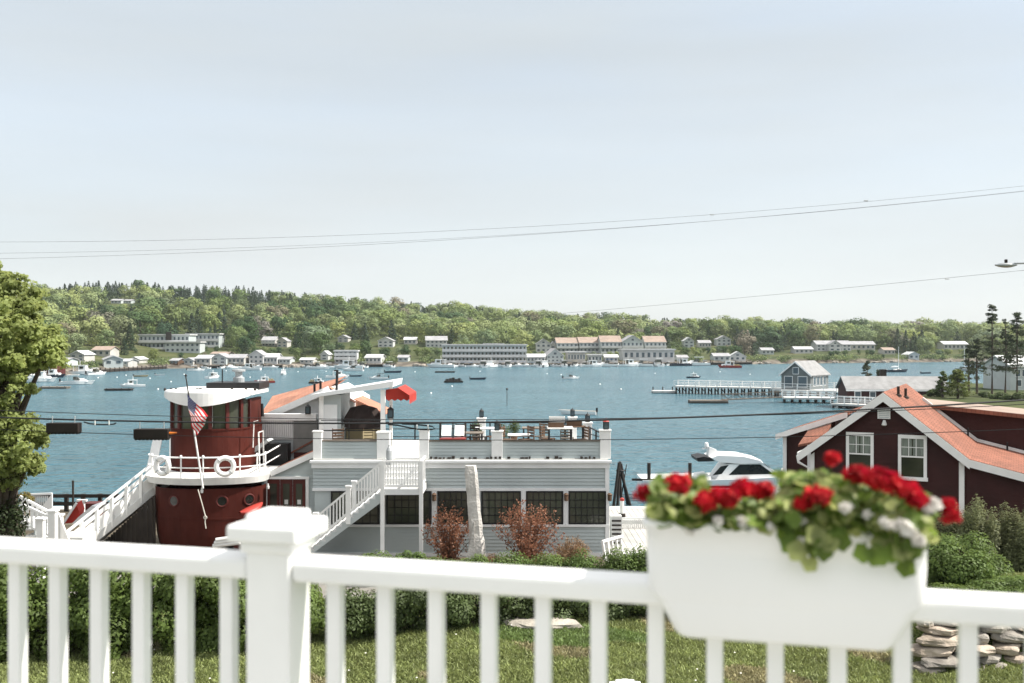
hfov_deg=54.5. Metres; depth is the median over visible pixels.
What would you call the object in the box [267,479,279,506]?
door
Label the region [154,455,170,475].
life ring
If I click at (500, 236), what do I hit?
overhead wire
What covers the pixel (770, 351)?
shore cottage
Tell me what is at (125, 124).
sky
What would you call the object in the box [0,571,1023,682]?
lawn grass
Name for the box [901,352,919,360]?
shore cottage
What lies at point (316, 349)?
tree
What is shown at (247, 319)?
tree
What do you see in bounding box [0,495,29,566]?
ivy
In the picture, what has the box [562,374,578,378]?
motor boat
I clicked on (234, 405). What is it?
wheelhouse window
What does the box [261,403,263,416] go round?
stub pole
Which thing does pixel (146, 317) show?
tree
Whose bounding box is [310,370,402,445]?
bar shelter
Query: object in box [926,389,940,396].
bush
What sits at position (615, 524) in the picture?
louvred box
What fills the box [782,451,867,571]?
geranium
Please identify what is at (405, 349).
tree
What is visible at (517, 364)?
motor boat
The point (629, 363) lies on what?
lobster boat
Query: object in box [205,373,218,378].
lobster boat
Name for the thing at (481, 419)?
utility cable
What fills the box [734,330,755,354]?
tree
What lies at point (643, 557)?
shrub
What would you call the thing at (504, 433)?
terrace chair
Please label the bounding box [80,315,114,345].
tree
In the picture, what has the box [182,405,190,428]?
wheelhouse window
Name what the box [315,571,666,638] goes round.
hedge
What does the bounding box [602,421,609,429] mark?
lantern
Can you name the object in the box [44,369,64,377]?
work boat
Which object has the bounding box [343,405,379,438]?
black parasol
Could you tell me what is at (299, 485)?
door
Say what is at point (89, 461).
water
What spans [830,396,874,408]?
side pier
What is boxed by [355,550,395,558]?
shrub
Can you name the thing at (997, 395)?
bush
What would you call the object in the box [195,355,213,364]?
marina shed
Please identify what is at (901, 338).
tree
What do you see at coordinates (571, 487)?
restaurant building
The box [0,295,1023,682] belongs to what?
ground
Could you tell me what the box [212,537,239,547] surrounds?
pipe bundle
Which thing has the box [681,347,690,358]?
tree
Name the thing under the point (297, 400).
gabled boathouse
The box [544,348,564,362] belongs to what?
restaurant
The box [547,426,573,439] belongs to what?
terrace table
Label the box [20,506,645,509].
quay
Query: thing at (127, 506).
white ramp
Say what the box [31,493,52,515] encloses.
white fence
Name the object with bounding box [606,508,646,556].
wharf deck
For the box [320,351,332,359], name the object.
narrow house
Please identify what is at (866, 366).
spruce tree
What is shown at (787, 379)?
window
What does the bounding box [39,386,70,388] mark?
float
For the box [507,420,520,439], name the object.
potted shrub
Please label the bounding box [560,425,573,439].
terrace chair
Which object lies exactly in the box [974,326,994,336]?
tree
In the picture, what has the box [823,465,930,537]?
geranium
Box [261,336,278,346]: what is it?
slope house
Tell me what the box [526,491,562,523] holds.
window
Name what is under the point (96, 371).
motor boat
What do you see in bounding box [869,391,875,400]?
window
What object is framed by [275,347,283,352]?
tree
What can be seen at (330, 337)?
tree
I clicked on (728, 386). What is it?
long pier
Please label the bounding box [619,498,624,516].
bollard light
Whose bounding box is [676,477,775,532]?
geranium
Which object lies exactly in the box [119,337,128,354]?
conifer
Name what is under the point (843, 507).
petunias
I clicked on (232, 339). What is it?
tree
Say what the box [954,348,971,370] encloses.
sailing boat
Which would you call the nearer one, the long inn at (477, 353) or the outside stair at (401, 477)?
the outside stair at (401, 477)
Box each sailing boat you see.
[887,346,907,371]
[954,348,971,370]
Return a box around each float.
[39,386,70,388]
[104,388,133,390]
[435,371,454,372]
[444,377,462,382]
[651,387,674,392]
[688,400,727,402]
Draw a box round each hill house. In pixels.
[110,299,124,303]
[124,299,135,303]
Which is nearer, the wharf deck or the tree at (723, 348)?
the wharf deck
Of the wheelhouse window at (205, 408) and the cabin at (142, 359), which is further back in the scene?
the cabin at (142, 359)
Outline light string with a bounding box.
[430,456,594,458]
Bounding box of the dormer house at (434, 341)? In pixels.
[425,335,447,347]
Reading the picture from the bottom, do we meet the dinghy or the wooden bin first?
the wooden bin
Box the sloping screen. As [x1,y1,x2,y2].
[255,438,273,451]
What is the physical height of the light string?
0.097 m
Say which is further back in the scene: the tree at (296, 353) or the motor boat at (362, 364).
the tree at (296, 353)
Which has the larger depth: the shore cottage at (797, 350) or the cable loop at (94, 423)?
the shore cottage at (797, 350)
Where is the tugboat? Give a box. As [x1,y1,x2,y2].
[145,369,280,549]
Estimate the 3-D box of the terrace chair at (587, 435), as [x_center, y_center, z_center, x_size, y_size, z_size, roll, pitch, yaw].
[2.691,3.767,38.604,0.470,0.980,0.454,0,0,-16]
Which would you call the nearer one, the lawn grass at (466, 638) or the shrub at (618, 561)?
the lawn grass at (466, 638)
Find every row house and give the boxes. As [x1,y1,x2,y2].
[554,338,578,352]
[577,337,598,352]
[597,336,621,353]
[621,335,643,348]
[641,336,666,348]
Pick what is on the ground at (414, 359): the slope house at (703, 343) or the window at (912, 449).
the slope house at (703, 343)
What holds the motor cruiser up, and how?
on the water
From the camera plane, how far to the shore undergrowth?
477.12 m
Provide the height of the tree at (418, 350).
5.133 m
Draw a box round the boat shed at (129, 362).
[123,359,138,366]
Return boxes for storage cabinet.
[264,443,290,465]
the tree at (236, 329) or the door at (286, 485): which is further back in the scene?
the tree at (236, 329)
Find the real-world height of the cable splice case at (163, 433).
0.418 m
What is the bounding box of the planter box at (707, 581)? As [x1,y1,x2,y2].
[643,517,926,650]
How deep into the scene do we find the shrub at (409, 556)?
31.89 m
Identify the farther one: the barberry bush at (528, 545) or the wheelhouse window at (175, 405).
the wheelhouse window at (175, 405)
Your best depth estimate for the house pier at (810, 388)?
184.49 m
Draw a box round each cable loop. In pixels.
[84,420,115,424]
[388,424,434,429]
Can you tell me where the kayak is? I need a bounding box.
[239,502,262,515]
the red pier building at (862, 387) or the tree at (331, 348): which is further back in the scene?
the tree at (331, 348)
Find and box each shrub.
[18,491,34,503]
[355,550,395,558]
[393,550,427,559]
[425,555,456,561]
[456,553,488,563]
[471,420,481,439]
[487,550,529,565]
[501,424,509,438]
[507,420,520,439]
[521,551,571,568]
[561,548,602,569]
[593,544,643,572]
[630,543,647,572]
[925,582,986,591]
[926,538,967,584]
[927,530,1014,584]
[962,574,1023,593]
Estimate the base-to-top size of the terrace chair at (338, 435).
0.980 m
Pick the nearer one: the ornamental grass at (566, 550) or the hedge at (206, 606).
the hedge at (206, 606)
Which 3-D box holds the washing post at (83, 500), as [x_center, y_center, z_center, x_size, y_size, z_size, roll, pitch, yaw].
[-18.151,7.225,42.000,0.400,1.111,0.160,0,0,0]
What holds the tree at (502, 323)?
on the ground at (414, 359)
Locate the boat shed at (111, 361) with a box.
[102,355,123,367]
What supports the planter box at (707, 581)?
on the balcony railing
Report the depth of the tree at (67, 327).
393.61 m
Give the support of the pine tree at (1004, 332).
on the ground at (414, 359)
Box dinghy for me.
[63,500,105,524]
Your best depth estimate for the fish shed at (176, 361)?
391.37 m
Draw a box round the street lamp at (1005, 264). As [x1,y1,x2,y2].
[995,259,1023,267]
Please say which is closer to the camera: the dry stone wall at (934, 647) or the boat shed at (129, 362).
the dry stone wall at (934, 647)
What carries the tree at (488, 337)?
on the ground at (414, 359)
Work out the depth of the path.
31.29 m
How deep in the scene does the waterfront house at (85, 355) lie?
349.91 m
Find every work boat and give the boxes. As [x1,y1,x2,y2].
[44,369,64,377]
[254,377,274,382]
[308,376,325,383]
[718,361,741,367]
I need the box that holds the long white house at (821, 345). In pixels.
[810,339,851,350]
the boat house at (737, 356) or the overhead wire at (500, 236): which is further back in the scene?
the boat house at (737, 356)
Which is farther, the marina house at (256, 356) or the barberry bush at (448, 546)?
the marina house at (256, 356)
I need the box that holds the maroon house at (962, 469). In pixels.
[775,384,1023,564]
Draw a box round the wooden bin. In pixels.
[234,545,239,549]
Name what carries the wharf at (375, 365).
in the water
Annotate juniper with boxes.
[931,502,963,538]
[956,494,1023,568]
[1001,503,1023,571]
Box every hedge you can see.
[0,563,325,662]
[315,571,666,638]
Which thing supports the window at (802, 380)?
in the pier house at (799, 373)
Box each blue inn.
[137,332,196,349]
[163,341,205,352]
[185,333,224,347]
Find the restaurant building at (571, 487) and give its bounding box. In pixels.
[309,420,612,556]
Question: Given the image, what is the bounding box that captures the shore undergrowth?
[78,353,1002,368]
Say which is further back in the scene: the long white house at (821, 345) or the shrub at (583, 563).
the long white house at (821, 345)
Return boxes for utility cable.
[0,399,1023,423]
[0,404,1023,419]
[0,429,1022,439]
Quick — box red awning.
[386,385,415,403]
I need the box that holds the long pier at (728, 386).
[674,380,780,395]
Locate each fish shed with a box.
[43,364,65,373]
[169,358,183,364]
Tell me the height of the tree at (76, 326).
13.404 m
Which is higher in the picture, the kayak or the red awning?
the red awning
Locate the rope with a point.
(205, 516)
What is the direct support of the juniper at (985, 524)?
on the ground at (414, 359)
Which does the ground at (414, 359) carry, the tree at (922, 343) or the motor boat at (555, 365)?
the tree at (922, 343)
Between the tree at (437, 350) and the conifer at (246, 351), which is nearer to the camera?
the conifer at (246, 351)
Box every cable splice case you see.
[46,416,81,433]
[133,422,176,439]
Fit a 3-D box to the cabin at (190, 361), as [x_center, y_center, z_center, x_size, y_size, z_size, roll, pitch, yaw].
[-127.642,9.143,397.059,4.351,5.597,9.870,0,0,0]
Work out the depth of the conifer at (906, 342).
552.10 m
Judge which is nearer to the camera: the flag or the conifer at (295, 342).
the flag
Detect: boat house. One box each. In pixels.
[709,353,730,361]
[730,351,746,360]
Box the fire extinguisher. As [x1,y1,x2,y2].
[386,445,391,465]
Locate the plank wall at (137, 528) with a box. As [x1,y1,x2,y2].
[106,496,155,544]
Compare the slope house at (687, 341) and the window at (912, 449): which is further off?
the slope house at (687, 341)
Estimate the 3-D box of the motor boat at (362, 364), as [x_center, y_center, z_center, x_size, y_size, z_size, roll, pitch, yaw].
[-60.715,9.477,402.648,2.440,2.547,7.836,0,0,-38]
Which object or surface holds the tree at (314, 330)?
on the ground at (414, 359)
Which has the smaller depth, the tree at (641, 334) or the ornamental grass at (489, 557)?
the ornamental grass at (489, 557)
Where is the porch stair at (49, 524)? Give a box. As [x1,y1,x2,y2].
[19,495,95,581]
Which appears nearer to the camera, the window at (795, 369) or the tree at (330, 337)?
the window at (795, 369)
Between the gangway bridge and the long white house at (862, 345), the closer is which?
the gangway bridge
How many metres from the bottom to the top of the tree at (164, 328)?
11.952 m
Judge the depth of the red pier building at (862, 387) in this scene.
158.30 m
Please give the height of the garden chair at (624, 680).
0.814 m
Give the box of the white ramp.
[66,460,169,541]
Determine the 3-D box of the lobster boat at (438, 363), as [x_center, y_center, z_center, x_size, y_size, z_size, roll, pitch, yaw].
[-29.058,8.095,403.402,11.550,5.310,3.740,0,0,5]
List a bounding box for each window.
[174,403,176,427]
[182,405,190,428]
[201,406,207,428]
[212,403,224,428]
[229,400,238,427]
[243,399,247,426]
[331,491,378,523]
[386,491,430,523]
[438,491,468,523]
[481,491,520,523]
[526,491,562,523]
[568,491,605,523]
[784,376,792,386]
[793,367,798,373]
[798,376,806,387]
[846,432,873,472]
[854,391,860,398]
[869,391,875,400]
[898,434,927,481]
[1018,379,1021,386]
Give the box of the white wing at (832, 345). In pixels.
[826,340,841,351]
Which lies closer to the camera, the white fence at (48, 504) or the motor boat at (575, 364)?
the white fence at (48, 504)
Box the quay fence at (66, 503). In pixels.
[18,494,147,511]
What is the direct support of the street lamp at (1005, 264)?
attached to the utility pole
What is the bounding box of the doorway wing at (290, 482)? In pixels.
[262,440,314,514]
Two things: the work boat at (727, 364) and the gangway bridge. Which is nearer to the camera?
the gangway bridge
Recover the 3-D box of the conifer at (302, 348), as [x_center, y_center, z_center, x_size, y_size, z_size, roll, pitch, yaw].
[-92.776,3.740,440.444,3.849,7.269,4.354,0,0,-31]
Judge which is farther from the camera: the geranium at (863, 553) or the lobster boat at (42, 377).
the lobster boat at (42, 377)
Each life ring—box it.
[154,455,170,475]
[214,455,235,476]
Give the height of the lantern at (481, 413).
0.400 m
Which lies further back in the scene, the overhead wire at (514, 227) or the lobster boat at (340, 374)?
the lobster boat at (340, 374)
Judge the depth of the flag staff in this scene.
34.68 m
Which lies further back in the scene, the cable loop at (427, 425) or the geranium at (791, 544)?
the cable loop at (427, 425)
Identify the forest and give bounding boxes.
[22,279,1021,351]
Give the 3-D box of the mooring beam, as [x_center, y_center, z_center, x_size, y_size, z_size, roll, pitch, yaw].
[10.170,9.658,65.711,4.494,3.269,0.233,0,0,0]
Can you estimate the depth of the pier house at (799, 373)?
185.55 m
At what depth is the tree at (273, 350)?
421.48 m
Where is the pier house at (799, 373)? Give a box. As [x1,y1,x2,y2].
[779,360,830,389]
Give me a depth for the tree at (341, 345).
462.33 m
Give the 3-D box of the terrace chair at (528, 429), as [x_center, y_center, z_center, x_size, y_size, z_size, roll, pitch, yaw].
[0.557,3.767,38.708,0.470,0.980,0.454,0,0,-33]
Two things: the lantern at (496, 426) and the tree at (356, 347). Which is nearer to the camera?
the lantern at (496, 426)
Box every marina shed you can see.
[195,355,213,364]
[210,352,234,354]
[212,353,228,364]
[228,354,248,364]
[278,357,295,364]
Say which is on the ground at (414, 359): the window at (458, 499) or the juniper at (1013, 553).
the juniper at (1013, 553)
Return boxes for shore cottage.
[757,348,774,354]
[790,347,813,353]
[877,347,894,353]
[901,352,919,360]
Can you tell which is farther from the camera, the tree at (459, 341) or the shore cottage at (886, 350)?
the shore cottage at (886, 350)
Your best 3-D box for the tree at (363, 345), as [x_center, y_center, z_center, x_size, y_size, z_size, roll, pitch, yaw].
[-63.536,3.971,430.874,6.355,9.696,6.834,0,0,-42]
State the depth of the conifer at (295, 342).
466.91 m
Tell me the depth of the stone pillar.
33.33 m
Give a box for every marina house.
[248,350,265,363]
[264,353,282,363]
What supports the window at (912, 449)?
in the maroon house at (962, 469)
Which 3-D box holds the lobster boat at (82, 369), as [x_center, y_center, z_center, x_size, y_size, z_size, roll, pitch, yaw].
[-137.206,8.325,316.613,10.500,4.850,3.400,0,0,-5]
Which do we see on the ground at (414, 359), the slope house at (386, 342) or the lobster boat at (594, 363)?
the slope house at (386, 342)
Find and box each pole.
[72,480,73,506]
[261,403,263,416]
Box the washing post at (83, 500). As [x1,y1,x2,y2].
[76,499,87,511]
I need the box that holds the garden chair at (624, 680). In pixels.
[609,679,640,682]
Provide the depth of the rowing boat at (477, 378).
274.31 m
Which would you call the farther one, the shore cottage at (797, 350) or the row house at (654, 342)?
the shore cottage at (797, 350)
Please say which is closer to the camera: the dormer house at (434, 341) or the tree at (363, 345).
the tree at (363, 345)
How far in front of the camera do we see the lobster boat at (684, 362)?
428.75 m
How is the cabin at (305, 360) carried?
on the ground at (414, 359)
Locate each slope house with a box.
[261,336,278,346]
[276,337,290,347]
[337,335,350,341]
[378,337,394,346]
[403,337,417,344]
[682,337,693,347]
[696,340,711,346]
[713,335,731,345]
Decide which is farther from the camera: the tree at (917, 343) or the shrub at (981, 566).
the tree at (917, 343)
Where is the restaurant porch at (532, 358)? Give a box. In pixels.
[526,354,545,362]
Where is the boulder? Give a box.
[503,617,583,629]
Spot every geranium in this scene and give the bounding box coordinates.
[633,471,711,527]
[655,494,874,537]
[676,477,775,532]
[765,468,841,562]
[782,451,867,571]
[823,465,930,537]
[852,496,943,563]
[864,491,962,577]
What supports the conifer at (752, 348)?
on the ground at (414, 359)
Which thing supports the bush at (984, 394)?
on the ground at (414, 359)
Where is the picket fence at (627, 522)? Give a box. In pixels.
[622,517,644,527]
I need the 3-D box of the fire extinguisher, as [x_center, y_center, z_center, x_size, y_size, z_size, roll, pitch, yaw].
[-4.408,4.072,35.700,0.220,0.730,0.220,0,0,0]
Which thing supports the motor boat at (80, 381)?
on the water
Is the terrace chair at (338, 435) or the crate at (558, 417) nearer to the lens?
the terrace chair at (338, 435)
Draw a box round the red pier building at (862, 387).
[835,369,948,403]
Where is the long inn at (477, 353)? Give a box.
[441,344,527,362]
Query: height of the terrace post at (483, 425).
0.999 m
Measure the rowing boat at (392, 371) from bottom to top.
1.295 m
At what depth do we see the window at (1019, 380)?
167.68 m
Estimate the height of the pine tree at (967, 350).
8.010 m
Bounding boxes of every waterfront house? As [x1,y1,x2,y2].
[69,350,95,362]
[90,346,119,356]
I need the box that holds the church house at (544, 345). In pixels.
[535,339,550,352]
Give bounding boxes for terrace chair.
[332,428,343,439]
[362,429,373,438]
[456,424,469,439]
[470,424,485,439]
[500,425,514,439]
[518,425,534,439]
[533,423,547,439]
[540,425,554,439]
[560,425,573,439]
[574,426,588,439]
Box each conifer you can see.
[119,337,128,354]
[122,322,137,350]
[240,338,250,354]
[291,333,299,350]
[300,342,306,356]
[664,331,671,348]
[745,330,759,355]
[891,328,903,352]
[899,330,910,353]
[908,340,913,351]
[909,332,921,353]
[913,337,919,355]
[918,330,930,353]
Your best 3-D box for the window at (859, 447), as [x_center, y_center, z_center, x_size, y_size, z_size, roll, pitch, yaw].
[11.633,3.795,33.288,0.940,1.510,0.071,0,0,27]
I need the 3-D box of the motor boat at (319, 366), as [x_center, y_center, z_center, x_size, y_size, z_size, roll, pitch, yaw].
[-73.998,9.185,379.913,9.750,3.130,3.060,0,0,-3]
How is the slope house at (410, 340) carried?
on the ground at (414, 359)
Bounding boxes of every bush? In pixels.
[421,500,468,561]
[492,499,564,563]
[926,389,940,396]
[978,391,991,397]
[988,392,1009,398]
[1001,392,1023,399]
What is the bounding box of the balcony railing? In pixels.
[0,507,1023,682]
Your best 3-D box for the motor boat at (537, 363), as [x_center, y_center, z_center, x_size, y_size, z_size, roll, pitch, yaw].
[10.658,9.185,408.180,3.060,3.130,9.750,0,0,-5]
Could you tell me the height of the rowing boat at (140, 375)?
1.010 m
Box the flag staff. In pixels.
[184,374,203,488]
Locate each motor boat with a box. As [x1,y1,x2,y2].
[59,375,94,384]
[84,369,105,374]
[186,366,204,370]
[201,364,210,368]
[226,362,241,367]
[253,362,269,367]
[263,364,278,367]
[305,361,330,368]
[342,364,363,370]
[357,363,368,367]
[368,373,388,379]
[383,361,394,366]
[448,361,458,366]
[464,362,478,366]
[479,360,487,367]
[503,360,511,367]
[512,362,524,366]
[534,360,541,366]
[550,362,560,366]
[560,361,567,366]
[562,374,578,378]
[570,362,578,366]
[600,361,619,366]
[635,360,653,366]
[654,358,664,366]
[688,359,710,365]
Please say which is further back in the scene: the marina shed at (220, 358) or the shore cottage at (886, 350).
the shore cottage at (886, 350)
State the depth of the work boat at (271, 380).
252.60 m
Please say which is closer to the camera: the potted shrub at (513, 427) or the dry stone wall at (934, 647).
the dry stone wall at (934, 647)
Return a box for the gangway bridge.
[721,391,781,399]
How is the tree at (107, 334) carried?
on the ground at (414, 359)
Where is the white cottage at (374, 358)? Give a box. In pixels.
[364,354,385,363]
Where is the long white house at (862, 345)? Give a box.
[849,341,875,350]
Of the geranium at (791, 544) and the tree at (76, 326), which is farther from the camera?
the tree at (76, 326)
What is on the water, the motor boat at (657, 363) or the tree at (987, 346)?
the motor boat at (657, 363)
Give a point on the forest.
(336, 314)
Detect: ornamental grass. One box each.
[484,551,500,562]
[550,534,591,565]
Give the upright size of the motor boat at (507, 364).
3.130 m
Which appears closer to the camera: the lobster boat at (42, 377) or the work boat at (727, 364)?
the lobster boat at (42, 377)
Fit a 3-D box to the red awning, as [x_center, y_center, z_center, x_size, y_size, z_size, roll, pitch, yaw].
[-4.410,2.086,39.525,0.955,0.642,2.750,0,0,0]
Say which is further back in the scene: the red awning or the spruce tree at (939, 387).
the spruce tree at (939, 387)
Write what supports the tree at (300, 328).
on the ground at (414, 359)
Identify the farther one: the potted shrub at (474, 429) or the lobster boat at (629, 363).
the lobster boat at (629, 363)
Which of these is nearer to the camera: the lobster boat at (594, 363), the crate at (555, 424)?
the crate at (555, 424)
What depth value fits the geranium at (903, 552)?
1.96 m
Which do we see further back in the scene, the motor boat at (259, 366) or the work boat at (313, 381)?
the motor boat at (259, 366)
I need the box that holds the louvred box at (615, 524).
[610,514,621,545]
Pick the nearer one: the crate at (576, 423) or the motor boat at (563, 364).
the crate at (576, 423)
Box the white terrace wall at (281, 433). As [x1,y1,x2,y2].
[258,413,317,465]
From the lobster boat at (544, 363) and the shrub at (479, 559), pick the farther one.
the lobster boat at (544, 363)
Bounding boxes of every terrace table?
[461,431,483,439]
[475,427,493,439]
[508,433,529,438]
[522,427,542,437]
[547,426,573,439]
[564,425,583,439]
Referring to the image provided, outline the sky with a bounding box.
[0,0,1023,325]
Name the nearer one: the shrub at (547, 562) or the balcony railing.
the balcony railing
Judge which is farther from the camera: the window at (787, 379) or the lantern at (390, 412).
the window at (787, 379)
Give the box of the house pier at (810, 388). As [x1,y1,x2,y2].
[771,382,837,398]
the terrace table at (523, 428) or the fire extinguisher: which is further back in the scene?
the terrace table at (523, 428)
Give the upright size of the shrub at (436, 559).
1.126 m
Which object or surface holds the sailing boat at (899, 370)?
on the water
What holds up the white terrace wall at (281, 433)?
on the ground at (414, 359)
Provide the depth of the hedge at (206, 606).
17.85 m
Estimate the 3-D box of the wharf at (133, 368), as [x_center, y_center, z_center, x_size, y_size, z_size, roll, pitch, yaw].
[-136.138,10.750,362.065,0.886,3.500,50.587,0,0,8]
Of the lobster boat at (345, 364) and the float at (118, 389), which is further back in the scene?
the lobster boat at (345, 364)
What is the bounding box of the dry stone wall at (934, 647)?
[911,622,1023,674]
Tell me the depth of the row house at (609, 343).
505.80 m
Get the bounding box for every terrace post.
[476,417,486,439]
[567,416,577,439]
[582,422,592,438]
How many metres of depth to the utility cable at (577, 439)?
22.99 m
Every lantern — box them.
[305,405,310,413]
[387,406,393,418]
[479,408,483,417]
[494,423,499,430]
[570,408,574,416]
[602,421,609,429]
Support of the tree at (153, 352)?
on the ground at (414, 359)
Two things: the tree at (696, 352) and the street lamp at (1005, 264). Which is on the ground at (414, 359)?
the tree at (696, 352)
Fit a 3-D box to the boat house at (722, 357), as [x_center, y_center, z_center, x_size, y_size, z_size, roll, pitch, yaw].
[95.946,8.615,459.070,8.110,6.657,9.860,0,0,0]
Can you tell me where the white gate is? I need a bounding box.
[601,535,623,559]
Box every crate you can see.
[548,422,563,427]
[549,416,564,419]
[566,421,581,425]
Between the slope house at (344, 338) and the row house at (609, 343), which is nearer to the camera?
the row house at (609, 343)
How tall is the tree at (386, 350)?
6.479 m
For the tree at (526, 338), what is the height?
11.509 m
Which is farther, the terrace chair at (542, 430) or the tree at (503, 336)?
the tree at (503, 336)
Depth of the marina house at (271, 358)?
404.43 m
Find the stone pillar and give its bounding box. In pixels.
[465,465,485,561]
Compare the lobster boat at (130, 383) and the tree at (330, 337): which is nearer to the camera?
the lobster boat at (130, 383)
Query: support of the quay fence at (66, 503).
on the ground at (414, 359)
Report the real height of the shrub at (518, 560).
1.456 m
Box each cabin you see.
[67,358,79,365]
[130,356,147,363]
[183,357,195,365]
[299,358,317,363]
[397,355,410,361]
[674,355,688,360]
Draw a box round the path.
[29,569,474,598]
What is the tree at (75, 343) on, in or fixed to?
on the ground at (414, 359)
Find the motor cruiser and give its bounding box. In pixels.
[637,442,777,499]
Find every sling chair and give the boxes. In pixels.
[440,421,452,439]
[453,421,465,439]
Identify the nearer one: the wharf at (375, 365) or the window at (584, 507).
the window at (584, 507)
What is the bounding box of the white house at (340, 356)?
[333,350,359,363]
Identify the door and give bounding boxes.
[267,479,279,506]
[280,479,292,507]
[293,479,305,507]
[324,405,336,439]
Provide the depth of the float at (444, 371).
335.59 m
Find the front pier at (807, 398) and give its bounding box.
[781,390,835,403]
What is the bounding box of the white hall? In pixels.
[617,349,675,361]
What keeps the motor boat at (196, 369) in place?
on the water
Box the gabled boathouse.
[264,376,387,429]
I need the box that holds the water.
[18,362,982,505]
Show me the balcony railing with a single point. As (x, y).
(276, 564)
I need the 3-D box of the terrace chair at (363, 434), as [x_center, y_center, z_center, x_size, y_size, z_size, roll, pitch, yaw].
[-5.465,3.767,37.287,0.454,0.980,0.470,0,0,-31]
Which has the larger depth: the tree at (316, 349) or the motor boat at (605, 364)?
the tree at (316, 349)
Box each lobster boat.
[27,371,56,381]
[68,365,92,374]
[119,380,144,386]
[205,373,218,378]
[238,363,261,369]
[325,371,348,377]
[334,360,363,368]
[427,359,454,367]
[486,358,497,367]
[542,360,548,366]
[581,360,602,366]
[617,359,639,366]
[670,359,691,365]
[686,372,700,377]
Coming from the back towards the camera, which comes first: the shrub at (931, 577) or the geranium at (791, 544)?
the shrub at (931, 577)
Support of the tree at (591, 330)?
on the ground at (414, 359)
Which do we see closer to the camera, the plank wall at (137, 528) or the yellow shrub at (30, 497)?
the plank wall at (137, 528)
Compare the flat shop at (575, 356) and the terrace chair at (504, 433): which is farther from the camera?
the flat shop at (575, 356)
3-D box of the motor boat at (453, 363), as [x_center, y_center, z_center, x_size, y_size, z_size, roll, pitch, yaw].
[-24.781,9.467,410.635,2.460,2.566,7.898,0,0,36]
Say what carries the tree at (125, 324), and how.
on the ground at (414, 359)
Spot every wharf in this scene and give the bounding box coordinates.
[100,365,169,371]
[200,364,284,367]
[310,363,390,366]
[442,363,529,366]
[534,363,588,365]
[608,362,711,364]
[712,361,751,364]
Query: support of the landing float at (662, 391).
on the water
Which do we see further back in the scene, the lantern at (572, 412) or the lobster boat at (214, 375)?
the lobster boat at (214, 375)
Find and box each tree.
[0,261,71,565]
[43,316,55,326]
[57,314,81,338]
[59,322,78,344]
[65,332,86,353]
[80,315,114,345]
[81,310,116,336]
[95,329,114,345]
[105,315,139,344]
[123,310,159,333]
[148,349,159,360]
[155,322,177,333]
[221,323,237,346]
[224,326,247,346]
[226,333,244,353]
[232,315,259,343]
[235,336,255,353]
[237,322,262,348]
[265,348,276,352]
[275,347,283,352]
[291,321,315,347]
[291,347,302,359]
[297,325,332,351]
[307,331,329,354]
[315,324,334,351]
[326,344,335,355]
[336,343,343,349]
[349,345,362,356]
[357,340,372,358]
[379,348,391,356]
[400,344,410,354]
[413,346,421,355]
[418,347,430,356]
[434,347,440,355]
[456,334,473,343]
[458,327,478,343]
[461,339,474,343]
[473,329,496,343]
[488,320,518,343]
[489,325,509,343]
[489,330,501,342]
[510,333,533,352]
[512,329,527,342]
[574,327,597,337]
[634,332,643,339]
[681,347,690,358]
[692,348,699,356]
[720,346,726,352]
[730,346,742,352]
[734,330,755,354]
[861,360,871,375]
[893,332,910,351]
[896,329,924,347]
[912,336,926,352]
[915,337,934,356]
[924,333,937,352]
[932,371,951,396]
[942,369,974,398]
[959,345,978,391]
[965,338,990,393]
[971,330,1001,352]
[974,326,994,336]
[976,334,998,353]
[977,304,1002,393]
[981,338,1002,355]
[996,319,1013,392]
[996,333,1009,353]
[997,312,1023,391]
[1008,335,1023,354]
[1010,339,1023,352]
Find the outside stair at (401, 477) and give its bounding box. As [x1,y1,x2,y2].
[309,456,426,555]
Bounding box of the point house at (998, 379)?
[983,355,1023,389]
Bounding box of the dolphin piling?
[612,461,631,505]
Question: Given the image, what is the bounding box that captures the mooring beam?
[632,463,691,480]
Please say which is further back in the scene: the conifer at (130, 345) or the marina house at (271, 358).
the conifer at (130, 345)
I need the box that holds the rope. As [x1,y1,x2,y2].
[198,489,206,528]
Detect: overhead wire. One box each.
[4,191,1018,258]
[42,191,1022,252]
[67,186,1018,241]
[208,270,1022,336]
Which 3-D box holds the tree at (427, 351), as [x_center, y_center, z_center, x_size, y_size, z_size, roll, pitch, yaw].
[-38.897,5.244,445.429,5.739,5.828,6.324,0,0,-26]
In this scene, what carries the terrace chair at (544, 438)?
on the restaurant building at (571, 487)
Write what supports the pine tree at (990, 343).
on the ground at (414, 359)
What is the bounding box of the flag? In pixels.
[187,395,207,433]
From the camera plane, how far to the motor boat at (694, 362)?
430.00 m
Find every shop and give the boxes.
[564,351,586,362]
[585,354,602,362]
[602,354,618,362]
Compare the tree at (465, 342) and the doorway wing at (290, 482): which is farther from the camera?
the tree at (465, 342)
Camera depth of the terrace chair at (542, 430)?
40.02 m
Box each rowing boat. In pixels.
[133,374,147,376]
[384,370,400,372]
[469,377,486,379]
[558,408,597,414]
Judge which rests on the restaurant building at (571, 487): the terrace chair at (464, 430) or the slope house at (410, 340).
the terrace chair at (464, 430)

